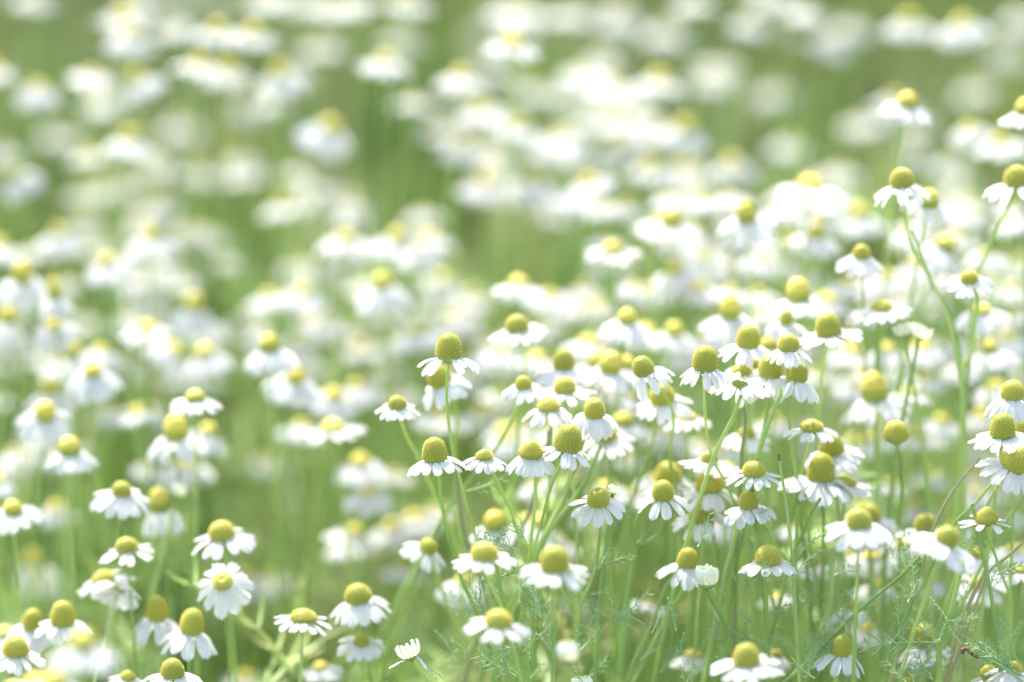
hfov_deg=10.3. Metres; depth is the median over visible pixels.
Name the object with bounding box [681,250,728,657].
chamomile flower
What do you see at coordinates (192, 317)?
chamomile flower
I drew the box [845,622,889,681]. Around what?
chamomile flower
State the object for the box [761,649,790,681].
chamomile flower
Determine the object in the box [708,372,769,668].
chamomile flower
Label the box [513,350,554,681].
chamomile flower
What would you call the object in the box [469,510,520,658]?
chamomile flower
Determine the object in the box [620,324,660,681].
chamomile flower
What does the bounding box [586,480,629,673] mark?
chamomile flower
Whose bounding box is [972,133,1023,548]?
chamomile flower
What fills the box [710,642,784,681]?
chamomile flower
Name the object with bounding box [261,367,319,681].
chamomile flower
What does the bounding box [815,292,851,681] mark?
chamomile flower
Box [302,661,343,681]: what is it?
chamomile flower
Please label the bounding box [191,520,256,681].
chamomile flower
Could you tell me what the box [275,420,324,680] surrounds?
chamomile flower
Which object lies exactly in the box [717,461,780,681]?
chamomile flower
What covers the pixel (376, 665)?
feathery foliage
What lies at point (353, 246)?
chamomile flower
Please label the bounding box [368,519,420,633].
chamomile flower
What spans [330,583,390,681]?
chamomile flower
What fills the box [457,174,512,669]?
chamomile flower
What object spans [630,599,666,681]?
chamomile flower
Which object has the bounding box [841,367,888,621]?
chamomile flower
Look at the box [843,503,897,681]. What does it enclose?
chamomile flower
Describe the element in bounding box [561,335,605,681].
chamomile flower
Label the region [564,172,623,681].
chamomile flower
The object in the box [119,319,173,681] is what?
chamomile flower
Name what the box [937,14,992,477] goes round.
chamomile flower
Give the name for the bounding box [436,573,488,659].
chamomile flower
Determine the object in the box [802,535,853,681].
green stalk
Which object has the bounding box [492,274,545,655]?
chamomile flower
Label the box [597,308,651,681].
chamomile flower
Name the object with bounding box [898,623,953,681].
chamomile flower
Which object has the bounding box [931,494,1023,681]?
green stalk
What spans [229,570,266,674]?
chamomile flower
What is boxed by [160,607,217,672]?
chamomile flower
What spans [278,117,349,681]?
chamomile flower
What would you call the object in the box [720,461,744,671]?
chamomile flower
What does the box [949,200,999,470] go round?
chamomile flower
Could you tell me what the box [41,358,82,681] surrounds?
chamomile flower
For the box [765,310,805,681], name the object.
chamomile flower
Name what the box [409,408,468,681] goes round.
chamomile flower
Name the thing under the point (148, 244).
chamomile flower
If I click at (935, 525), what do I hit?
green stalk
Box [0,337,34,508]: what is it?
chamomile flower
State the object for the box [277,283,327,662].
chamomile flower
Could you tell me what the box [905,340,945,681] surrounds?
chamomile flower
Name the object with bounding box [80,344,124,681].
chamomile flower
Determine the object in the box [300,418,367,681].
chamomile flower
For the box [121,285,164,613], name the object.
chamomile flower
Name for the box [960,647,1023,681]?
withered leaf
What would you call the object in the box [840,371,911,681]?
chamomile flower
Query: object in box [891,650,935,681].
chamomile flower
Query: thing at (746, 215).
chamomile flower
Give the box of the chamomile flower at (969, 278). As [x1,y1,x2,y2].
[940,269,994,675]
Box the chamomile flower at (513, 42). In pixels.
[470,34,540,667]
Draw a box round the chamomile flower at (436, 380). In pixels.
[422,364,472,681]
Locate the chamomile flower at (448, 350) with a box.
[417,332,506,671]
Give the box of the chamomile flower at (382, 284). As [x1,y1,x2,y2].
[355,272,413,669]
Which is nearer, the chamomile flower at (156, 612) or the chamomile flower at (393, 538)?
the chamomile flower at (156, 612)
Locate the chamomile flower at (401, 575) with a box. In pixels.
[379,561,426,677]
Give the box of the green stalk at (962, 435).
[959,336,978,681]
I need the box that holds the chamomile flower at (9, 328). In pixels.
[0,305,25,436]
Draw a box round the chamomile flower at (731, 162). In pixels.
[709,155,755,563]
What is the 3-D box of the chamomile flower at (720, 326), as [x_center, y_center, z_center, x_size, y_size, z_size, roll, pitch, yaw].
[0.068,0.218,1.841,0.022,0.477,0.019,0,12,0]
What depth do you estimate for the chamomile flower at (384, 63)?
1.98 m
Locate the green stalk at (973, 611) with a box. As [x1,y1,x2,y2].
[947,540,1023,681]
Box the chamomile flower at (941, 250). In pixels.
[871,235,960,667]
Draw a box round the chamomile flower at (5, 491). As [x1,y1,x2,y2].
[0,474,15,681]
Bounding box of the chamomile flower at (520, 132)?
[499,119,540,507]
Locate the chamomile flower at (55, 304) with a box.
[38,277,73,681]
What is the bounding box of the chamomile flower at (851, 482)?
[817,475,871,681]
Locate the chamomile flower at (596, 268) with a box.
[582,257,634,489]
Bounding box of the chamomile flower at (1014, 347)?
[995,330,1023,633]
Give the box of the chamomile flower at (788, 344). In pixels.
[765,333,831,681]
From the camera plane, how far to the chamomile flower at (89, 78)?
2.02 m
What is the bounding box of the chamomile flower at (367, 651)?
[337,633,384,681]
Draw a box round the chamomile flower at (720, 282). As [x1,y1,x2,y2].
[699,272,745,634]
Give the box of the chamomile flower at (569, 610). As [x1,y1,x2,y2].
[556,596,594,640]
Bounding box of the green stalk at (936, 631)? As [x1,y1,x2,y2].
[919,483,999,681]
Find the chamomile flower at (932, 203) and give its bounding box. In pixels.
[889,188,948,681]
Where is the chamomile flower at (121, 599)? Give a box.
[91,581,140,681]
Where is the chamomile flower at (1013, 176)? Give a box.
[950,164,1023,678]
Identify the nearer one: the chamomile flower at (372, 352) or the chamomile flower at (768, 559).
the chamomile flower at (768, 559)
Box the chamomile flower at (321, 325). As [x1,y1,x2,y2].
[295,311,339,625]
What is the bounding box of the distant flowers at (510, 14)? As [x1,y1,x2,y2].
[0,0,1023,681]
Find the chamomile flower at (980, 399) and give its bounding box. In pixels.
[971,379,1003,665]
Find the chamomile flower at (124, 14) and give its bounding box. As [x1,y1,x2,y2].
[94,6,146,488]
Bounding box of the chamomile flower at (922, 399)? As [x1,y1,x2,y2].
[888,386,932,680]
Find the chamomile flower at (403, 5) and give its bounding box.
[370,0,431,577]
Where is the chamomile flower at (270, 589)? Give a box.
[259,571,290,597]
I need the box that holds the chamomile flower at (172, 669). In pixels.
[141,658,202,681]
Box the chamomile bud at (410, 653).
[389,638,474,681]
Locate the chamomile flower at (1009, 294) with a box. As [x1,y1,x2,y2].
[990,281,1023,591]
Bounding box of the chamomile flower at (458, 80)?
[433,66,486,655]
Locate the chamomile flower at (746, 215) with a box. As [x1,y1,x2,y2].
[716,200,777,681]
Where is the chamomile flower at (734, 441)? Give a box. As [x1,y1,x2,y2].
[716,426,771,680]
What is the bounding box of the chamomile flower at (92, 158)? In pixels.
[67,147,106,641]
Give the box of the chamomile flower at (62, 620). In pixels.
[33,600,92,670]
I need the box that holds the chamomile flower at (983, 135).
[948,123,995,472]
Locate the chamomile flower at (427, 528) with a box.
[393,510,441,669]
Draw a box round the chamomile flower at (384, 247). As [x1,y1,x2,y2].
[369,228,421,670]
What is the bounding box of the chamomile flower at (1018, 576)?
[995,565,1023,660]
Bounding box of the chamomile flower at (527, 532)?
[513,513,565,681]
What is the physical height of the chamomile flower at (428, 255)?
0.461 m
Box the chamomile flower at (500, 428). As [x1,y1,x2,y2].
[480,422,531,620]
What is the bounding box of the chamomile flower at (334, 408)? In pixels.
[306,387,358,678]
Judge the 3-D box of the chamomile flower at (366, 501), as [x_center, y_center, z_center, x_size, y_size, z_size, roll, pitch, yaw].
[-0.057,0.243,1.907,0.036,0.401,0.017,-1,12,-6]
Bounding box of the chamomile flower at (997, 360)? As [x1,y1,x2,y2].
[970,339,1021,661]
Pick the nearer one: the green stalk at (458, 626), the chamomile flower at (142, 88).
the green stalk at (458, 626)
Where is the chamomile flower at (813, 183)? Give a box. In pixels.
[775,173,845,657]
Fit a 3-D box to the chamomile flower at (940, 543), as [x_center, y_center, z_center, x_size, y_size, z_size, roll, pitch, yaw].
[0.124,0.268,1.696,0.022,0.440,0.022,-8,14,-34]
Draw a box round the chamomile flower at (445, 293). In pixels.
[412,272,464,681]
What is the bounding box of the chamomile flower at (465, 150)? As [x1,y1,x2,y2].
[438,136,483,656]
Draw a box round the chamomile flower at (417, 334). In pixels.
[392,322,441,677]
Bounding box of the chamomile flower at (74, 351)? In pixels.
[50,340,95,681]
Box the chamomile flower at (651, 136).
[632,119,684,643]
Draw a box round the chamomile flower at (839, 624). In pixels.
[825,608,852,635]
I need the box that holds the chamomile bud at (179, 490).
[140,483,185,679]
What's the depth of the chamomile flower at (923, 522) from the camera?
1.75 m
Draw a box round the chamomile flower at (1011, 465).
[878,445,1023,671]
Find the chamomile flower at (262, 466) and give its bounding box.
[250,454,286,630]
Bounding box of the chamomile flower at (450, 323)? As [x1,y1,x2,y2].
[434,309,493,651]
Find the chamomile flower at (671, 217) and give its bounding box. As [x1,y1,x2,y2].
[637,208,704,670]
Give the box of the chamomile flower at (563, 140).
[538,129,587,637]
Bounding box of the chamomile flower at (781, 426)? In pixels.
[753,414,787,649]
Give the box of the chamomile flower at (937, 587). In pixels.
[905,576,944,598]
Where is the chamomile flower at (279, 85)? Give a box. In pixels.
[256,62,308,607]
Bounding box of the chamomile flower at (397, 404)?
[375,395,497,681]
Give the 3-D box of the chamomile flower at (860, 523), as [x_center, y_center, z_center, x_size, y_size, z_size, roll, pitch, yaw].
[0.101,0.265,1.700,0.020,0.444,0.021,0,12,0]
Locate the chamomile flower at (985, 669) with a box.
[971,663,996,681]
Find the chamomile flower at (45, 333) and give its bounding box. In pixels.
[34,318,80,672]
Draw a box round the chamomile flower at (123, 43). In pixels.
[97,25,154,541]
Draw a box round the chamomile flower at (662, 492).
[607,479,690,681]
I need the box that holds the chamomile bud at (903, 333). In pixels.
[892,321,932,681]
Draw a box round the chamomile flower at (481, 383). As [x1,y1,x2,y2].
[454,372,495,674]
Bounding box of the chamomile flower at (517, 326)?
[487,314,547,680]
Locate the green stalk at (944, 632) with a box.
[858,535,978,681]
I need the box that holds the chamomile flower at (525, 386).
[360,375,545,681]
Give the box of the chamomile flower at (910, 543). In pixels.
[877,537,927,681]
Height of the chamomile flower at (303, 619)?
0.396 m
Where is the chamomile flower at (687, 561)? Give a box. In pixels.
[632,547,714,681]
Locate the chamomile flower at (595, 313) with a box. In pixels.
[572,299,621,662]
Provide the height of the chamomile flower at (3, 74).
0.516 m
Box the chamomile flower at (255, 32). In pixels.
[224,24,278,672]
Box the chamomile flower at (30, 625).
[5,608,56,672]
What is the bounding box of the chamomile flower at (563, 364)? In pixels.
[532,348,590,681]
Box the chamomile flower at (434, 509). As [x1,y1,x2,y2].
[415,503,456,680]
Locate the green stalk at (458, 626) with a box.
[430,555,503,681]
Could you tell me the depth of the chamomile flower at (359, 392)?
1.91 m
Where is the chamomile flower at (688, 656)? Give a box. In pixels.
[669,649,711,681]
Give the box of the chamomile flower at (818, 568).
[798,554,828,681]
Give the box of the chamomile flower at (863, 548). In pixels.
[844,539,895,644]
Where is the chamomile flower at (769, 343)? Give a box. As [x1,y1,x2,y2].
[751,336,785,653]
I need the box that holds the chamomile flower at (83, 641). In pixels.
[46,629,122,681]
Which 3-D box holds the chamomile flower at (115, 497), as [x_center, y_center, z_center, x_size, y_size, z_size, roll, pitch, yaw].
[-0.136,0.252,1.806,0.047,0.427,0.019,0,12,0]
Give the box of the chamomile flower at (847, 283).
[816,278,861,634]
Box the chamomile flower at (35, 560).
[19,550,55,672]
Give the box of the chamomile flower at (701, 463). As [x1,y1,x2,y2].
[677,451,737,681]
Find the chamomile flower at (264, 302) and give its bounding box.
[245,290,298,668]
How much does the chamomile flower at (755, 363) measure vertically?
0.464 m
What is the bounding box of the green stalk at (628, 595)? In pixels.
[617,501,661,681]
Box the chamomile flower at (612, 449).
[581,426,636,681]
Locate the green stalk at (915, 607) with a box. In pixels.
[882,526,952,681]
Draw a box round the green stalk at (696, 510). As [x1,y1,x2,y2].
[652,394,741,681]
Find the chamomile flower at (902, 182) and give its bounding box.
[874,167,964,386]
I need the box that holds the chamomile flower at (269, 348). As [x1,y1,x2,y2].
[243,333,296,680]
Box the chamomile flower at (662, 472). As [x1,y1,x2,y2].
[639,461,694,681]
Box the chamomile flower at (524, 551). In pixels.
[505,513,536,668]
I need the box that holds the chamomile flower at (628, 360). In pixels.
[577,355,645,674]
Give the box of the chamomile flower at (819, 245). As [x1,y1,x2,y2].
[788,223,840,546]
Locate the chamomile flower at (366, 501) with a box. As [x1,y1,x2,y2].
[344,484,392,681]
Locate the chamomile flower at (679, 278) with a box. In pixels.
[653,261,721,681]
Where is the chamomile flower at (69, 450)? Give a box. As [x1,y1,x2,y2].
[43,436,98,681]
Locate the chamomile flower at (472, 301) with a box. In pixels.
[449,290,494,655]
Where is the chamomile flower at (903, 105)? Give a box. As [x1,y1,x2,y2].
[878,91,931,639]
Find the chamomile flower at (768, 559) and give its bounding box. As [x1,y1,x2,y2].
[729,544,796,681]
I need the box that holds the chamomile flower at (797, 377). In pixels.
[781,360,819,681]
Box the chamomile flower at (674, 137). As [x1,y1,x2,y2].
[649,117,706,668]
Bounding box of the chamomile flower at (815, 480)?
[777,452,858,681]
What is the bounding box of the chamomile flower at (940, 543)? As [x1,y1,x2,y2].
[899,525,977,681]
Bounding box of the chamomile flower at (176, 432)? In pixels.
[148,414,206,674]
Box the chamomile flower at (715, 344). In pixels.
[684,331,742,681]
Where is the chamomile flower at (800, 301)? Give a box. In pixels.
[766,277,829,597]
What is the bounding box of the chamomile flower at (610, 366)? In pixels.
[578,351,636,605]
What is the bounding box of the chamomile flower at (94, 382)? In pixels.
[66,362,122,680]
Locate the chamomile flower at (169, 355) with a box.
[76,342,183,671]
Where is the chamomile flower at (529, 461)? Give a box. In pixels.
[505,440,554,681]
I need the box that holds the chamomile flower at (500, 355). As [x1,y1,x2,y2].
[478,344,522,646]
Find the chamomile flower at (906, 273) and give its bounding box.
[895,258,944,395]
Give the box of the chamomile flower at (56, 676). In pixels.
[42,670,67,681]
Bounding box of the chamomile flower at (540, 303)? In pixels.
[522,288,574,680]
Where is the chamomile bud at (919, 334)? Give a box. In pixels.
[881,322,932,677]
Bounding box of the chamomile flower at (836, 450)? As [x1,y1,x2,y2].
[805,433,881,679]
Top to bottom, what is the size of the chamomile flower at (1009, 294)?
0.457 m
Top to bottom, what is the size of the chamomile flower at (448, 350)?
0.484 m
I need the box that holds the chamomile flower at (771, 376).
[706,354,794,681]
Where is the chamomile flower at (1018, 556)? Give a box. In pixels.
[990,543,1023,660]
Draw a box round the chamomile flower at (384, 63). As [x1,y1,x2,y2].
[355,51,411,681]
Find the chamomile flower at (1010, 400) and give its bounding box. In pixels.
[984,380,1023,663]
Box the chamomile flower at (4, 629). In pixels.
[0,625,17,679]
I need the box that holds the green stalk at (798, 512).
[794,493,828,681]
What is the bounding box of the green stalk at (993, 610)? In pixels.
[971,503,1023,671]
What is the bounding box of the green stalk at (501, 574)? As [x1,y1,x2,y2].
[462,430,549,681]
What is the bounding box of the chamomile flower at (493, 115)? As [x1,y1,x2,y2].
[458,101,505,591]
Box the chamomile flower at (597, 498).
[557,487,625,676]
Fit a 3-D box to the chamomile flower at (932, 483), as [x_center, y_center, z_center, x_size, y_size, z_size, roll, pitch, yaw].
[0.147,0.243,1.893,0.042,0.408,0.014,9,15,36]
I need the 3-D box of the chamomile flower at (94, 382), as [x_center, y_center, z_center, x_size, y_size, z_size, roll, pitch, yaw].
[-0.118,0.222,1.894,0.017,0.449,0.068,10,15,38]
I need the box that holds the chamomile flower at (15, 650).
[0,635,45,678]
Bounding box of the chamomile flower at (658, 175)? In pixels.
[625,158,672,672]
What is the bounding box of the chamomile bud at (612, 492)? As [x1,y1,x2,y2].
[571,483,655,681]
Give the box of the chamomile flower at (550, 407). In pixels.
[521,397,572,681]
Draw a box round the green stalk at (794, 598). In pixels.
[770,454,864,681]
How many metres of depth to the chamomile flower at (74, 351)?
1.88 m
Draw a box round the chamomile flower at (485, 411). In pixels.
[459,405,508,674]
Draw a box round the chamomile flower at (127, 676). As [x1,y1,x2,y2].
[109,670,141,681]
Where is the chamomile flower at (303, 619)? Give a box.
[274,608,331,681]
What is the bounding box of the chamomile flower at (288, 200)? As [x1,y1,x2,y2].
[260,192,316,637]
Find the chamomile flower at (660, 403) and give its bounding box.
[585,383,693,675]
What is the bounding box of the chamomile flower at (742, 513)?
[724,490,776,681]
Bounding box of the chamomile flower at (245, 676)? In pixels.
[223,671,262,681]
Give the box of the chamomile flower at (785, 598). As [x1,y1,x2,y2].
[759,593,792,619]
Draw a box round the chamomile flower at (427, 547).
[380,538,445,681]
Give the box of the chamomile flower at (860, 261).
[835,244,884,678]
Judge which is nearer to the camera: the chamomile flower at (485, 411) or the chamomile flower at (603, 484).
the chamomile flower at (603, 484)
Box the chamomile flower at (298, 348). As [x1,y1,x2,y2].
[284,338,319,678]
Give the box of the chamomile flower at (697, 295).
[672,279,719,600]
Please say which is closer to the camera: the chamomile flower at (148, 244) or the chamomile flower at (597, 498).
the chamomile flower at (597, 498)
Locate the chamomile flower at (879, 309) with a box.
[851,299,912,681]
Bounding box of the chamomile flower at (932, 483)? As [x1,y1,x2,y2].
[909,466,947,678]
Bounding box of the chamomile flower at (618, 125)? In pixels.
[588,113,642,669]
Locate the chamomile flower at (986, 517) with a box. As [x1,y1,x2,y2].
[958,506,1023,662]
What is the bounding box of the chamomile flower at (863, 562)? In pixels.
[845,550,897,681]
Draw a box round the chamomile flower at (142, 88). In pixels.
[123,69,208,660]
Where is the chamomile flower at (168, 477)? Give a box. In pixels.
[160,460,213,681]
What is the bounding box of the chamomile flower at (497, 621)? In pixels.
[462,608,532,681]
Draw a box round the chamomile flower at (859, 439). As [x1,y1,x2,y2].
[827,433,873,681]
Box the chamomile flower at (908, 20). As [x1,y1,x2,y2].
[881,11,936,526]
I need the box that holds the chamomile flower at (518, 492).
[497,437,528,649]
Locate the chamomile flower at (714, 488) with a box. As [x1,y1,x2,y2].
[680,472,755,681]
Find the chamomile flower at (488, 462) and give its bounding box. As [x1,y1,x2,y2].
[463,449,611,681]
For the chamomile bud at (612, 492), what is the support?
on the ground
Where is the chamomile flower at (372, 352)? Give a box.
[339,339,383,583]
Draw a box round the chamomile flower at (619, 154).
[592,140,659,676]
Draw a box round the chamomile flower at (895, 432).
[882,418,935,681]
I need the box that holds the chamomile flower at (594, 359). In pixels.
[574,351,605,669]
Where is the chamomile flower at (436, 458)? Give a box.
[407,437,501,681]
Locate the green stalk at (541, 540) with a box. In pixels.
[494,456,587,681]
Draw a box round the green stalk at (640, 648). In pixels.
[592,577,671,681]
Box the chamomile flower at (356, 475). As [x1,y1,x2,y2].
[332,452,390,674]
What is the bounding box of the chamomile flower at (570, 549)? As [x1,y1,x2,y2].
[540,534,581,680]
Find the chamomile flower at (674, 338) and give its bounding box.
[646,321,697,681]
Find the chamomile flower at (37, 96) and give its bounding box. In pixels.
[16,81,61,635]
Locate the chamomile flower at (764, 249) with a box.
[725,233,776,681]
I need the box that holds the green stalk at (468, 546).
[453,462,511,680]
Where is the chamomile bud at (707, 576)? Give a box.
[652,508,770,681]
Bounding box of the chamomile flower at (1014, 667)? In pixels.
[954,627,1023,681]
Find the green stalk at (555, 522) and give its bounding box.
[477,444,602,681]
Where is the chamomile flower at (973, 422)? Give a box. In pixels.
[967,408,992,663]
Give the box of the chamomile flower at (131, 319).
[107,307,146,677]
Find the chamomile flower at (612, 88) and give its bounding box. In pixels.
[571,75,635,629]
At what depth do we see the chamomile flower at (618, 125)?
2.03 m
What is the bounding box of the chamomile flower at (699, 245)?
[665,225,713,678]
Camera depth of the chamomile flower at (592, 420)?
1.71 m
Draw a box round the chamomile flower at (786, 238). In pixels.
[763,234,800,544]
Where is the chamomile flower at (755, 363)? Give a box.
[726,356,758,642]
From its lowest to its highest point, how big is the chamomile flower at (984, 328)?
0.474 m
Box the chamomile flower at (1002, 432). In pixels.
[968,412,1023,681]
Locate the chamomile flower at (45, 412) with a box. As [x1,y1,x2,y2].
[14,400,72,671]
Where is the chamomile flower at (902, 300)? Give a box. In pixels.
[885,291,924,556]
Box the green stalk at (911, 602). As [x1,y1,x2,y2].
[880,550,924,681]
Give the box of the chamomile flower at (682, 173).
[666,157,709,655]
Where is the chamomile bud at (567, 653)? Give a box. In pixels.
[557,641,578,681]
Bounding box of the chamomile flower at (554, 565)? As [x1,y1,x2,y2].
[519,545,589,681]
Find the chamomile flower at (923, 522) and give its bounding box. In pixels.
[895,513,938,681]
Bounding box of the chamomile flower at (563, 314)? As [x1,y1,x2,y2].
[550,298,589,637]
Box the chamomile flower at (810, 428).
[772,419,838,649]
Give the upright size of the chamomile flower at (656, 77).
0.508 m
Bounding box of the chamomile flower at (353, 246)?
[315,229,371,660]
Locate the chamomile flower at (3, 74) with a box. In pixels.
[0,64,19,82]
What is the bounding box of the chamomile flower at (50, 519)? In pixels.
[37,500,78,676]
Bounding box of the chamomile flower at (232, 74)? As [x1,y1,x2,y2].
[200,61,259,678]
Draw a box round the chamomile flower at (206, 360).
[182,343,240,674]
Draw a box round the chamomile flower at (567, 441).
[504,423,590,681]
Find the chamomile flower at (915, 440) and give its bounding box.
[899,426,945,677]
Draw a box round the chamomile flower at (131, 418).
[118,405,160,679]
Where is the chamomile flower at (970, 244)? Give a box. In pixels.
[932,229,982,678]
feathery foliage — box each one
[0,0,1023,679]
[0,131,1023,681]
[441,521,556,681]
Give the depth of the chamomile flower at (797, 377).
1.71 m
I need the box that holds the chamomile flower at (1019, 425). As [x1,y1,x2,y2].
[997,421,1023,456]
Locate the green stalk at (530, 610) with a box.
[509,566,557,681]
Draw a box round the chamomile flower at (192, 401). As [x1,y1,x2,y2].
[170,389,223,681]
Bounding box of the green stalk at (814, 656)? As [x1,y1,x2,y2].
[782,530,921,681]
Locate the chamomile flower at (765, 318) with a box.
[748,305,781,652]
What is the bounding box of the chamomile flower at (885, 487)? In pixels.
[869,477,910,661]
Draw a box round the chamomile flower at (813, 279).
[780,264,828,344]
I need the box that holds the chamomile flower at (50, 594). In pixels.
[21,574,65,672]
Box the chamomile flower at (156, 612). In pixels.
[134,595,178,673]
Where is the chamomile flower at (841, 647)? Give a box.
[811,631,864,681]
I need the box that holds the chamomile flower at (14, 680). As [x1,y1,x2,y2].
[6,678,23,681]
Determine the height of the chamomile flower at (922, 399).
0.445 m
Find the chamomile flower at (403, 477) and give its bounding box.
[376,468,417,676]
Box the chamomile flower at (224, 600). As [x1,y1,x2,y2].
[197,562,254,681]
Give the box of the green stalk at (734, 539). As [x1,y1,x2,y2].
[674,387,782,681]
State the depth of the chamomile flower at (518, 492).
1.88 m
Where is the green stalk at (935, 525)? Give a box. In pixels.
[890,457,980,681]
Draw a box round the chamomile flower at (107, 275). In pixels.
[85,253,146,617]
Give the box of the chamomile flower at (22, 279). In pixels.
[0,260,47,674]
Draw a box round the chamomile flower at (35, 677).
[24,672,44,681]
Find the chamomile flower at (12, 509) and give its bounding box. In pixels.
[0,499,43,680]
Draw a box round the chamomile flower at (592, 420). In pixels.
[490,397,618,681]
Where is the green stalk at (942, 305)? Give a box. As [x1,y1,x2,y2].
[911,230,968,681]
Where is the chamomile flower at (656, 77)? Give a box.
[629,70,683,678]
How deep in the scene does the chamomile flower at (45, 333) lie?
1.85 m
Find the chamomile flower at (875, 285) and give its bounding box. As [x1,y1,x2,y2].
[855,269,909,497]
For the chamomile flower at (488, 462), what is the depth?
1.70 m
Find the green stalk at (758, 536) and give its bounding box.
[750,486,779,681]
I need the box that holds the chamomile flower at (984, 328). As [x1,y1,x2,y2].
[954,303,1010,672]
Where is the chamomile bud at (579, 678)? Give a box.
[568,631,592,681]
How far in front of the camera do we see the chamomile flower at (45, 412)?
1.81 m
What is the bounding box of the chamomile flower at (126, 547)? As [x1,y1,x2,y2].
[99,536,154,676]
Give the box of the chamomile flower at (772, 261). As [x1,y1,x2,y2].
[751,254,794,641]
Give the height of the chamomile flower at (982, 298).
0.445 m
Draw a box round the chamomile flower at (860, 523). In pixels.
[825,508,892,681]
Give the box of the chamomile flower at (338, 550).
[324,538,370,673]
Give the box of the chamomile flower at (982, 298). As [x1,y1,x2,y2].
[965,276,1003,378]
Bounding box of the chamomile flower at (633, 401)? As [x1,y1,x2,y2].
[613,390,657,681]
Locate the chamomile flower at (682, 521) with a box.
[671,509,730,681]
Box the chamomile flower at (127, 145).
[101,127,155,482]
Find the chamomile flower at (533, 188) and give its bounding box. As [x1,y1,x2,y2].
[506,170,555,615]
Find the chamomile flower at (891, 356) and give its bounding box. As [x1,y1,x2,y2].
[866,341,906,681]
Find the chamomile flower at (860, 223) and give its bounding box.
[834,202,886,655]
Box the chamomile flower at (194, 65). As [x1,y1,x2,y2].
[171,55,223,544]
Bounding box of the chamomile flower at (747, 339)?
[718,324,773,681]
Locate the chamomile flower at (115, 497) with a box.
[89,481,149,679]
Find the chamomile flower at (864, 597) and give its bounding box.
[851,579,896,681]
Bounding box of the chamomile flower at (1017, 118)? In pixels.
[997,97,1023,129]
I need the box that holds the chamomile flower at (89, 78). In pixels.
[66,69,115,611]
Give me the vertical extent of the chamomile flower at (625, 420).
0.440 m
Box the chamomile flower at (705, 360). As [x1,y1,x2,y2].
[679,345,796,677]
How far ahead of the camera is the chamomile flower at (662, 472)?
1.76 m
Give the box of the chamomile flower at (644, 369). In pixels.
[632,355,702,678]
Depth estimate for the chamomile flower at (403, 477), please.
1.93 m
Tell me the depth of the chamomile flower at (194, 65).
2.00 m
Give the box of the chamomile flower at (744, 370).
[718,363,770,681]
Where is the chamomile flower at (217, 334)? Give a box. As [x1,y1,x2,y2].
[183,323,233,679]
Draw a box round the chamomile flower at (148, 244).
[127,227,175,680]
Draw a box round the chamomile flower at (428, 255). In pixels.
[396,244,448,646]
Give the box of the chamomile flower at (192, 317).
[170,292,215,679]
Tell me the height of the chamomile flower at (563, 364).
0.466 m
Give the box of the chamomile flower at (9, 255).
[0,237,23,263]
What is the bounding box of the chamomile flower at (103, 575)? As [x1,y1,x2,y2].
[76,569,136,669]
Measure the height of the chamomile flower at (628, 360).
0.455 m
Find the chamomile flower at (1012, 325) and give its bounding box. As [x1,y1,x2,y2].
[993,314,1021,602]
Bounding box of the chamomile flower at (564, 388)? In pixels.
[537,376,595,675]
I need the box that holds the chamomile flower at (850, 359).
[817,344,874,657]
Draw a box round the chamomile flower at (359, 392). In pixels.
[338,378,385,681]
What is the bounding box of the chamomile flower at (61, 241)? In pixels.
[35,224,82,657]
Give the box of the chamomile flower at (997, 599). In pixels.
[957,569,1008,663]
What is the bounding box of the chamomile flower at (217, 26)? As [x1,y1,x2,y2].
[190,20,238,681]
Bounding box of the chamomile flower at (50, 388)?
[24,377,77,671]
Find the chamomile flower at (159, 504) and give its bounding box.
[144,487,183,658]
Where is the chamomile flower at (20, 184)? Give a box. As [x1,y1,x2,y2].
[3,163,73,585]
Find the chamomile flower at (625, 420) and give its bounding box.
[613,411,649,681]
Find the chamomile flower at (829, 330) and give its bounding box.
[798,312,862,674]
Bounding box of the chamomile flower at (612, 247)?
[584,240,641,613]
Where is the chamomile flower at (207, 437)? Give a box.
[167,423,226,658]
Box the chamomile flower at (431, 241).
[413,231,455,680]
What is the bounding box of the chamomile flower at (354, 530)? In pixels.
[322,523,384,681]
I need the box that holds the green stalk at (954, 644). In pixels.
[942,570,984,681]
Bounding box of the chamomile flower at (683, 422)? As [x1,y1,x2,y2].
[662,412,710,681]
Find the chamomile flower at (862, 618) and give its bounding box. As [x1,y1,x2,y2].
[832,599,883,681]
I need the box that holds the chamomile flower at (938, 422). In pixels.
[918,413,958,664]
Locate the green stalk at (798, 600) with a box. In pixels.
[754,506,820,681]
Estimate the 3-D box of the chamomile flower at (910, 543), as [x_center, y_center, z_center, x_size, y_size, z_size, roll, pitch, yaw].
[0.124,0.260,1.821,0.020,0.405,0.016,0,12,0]
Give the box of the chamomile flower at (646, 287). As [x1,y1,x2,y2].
[625,284,671,681]
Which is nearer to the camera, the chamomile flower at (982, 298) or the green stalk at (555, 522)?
the green stalk at (555, 522)
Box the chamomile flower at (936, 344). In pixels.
[903,338,965,650]
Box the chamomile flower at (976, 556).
[961,547,998,681]
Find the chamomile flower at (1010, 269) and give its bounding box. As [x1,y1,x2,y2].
[994,257,1023,609]
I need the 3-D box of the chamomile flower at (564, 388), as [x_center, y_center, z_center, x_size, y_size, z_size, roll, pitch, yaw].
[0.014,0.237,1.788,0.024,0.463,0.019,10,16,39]
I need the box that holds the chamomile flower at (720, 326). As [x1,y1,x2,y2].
[698,294,760,681]
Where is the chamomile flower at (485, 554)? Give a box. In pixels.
[452,541,540,681]
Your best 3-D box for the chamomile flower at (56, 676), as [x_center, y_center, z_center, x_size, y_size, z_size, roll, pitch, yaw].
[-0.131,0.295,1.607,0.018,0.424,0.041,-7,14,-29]
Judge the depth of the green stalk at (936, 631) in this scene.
1.73 m
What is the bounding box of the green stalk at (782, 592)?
[745,497,822,681]

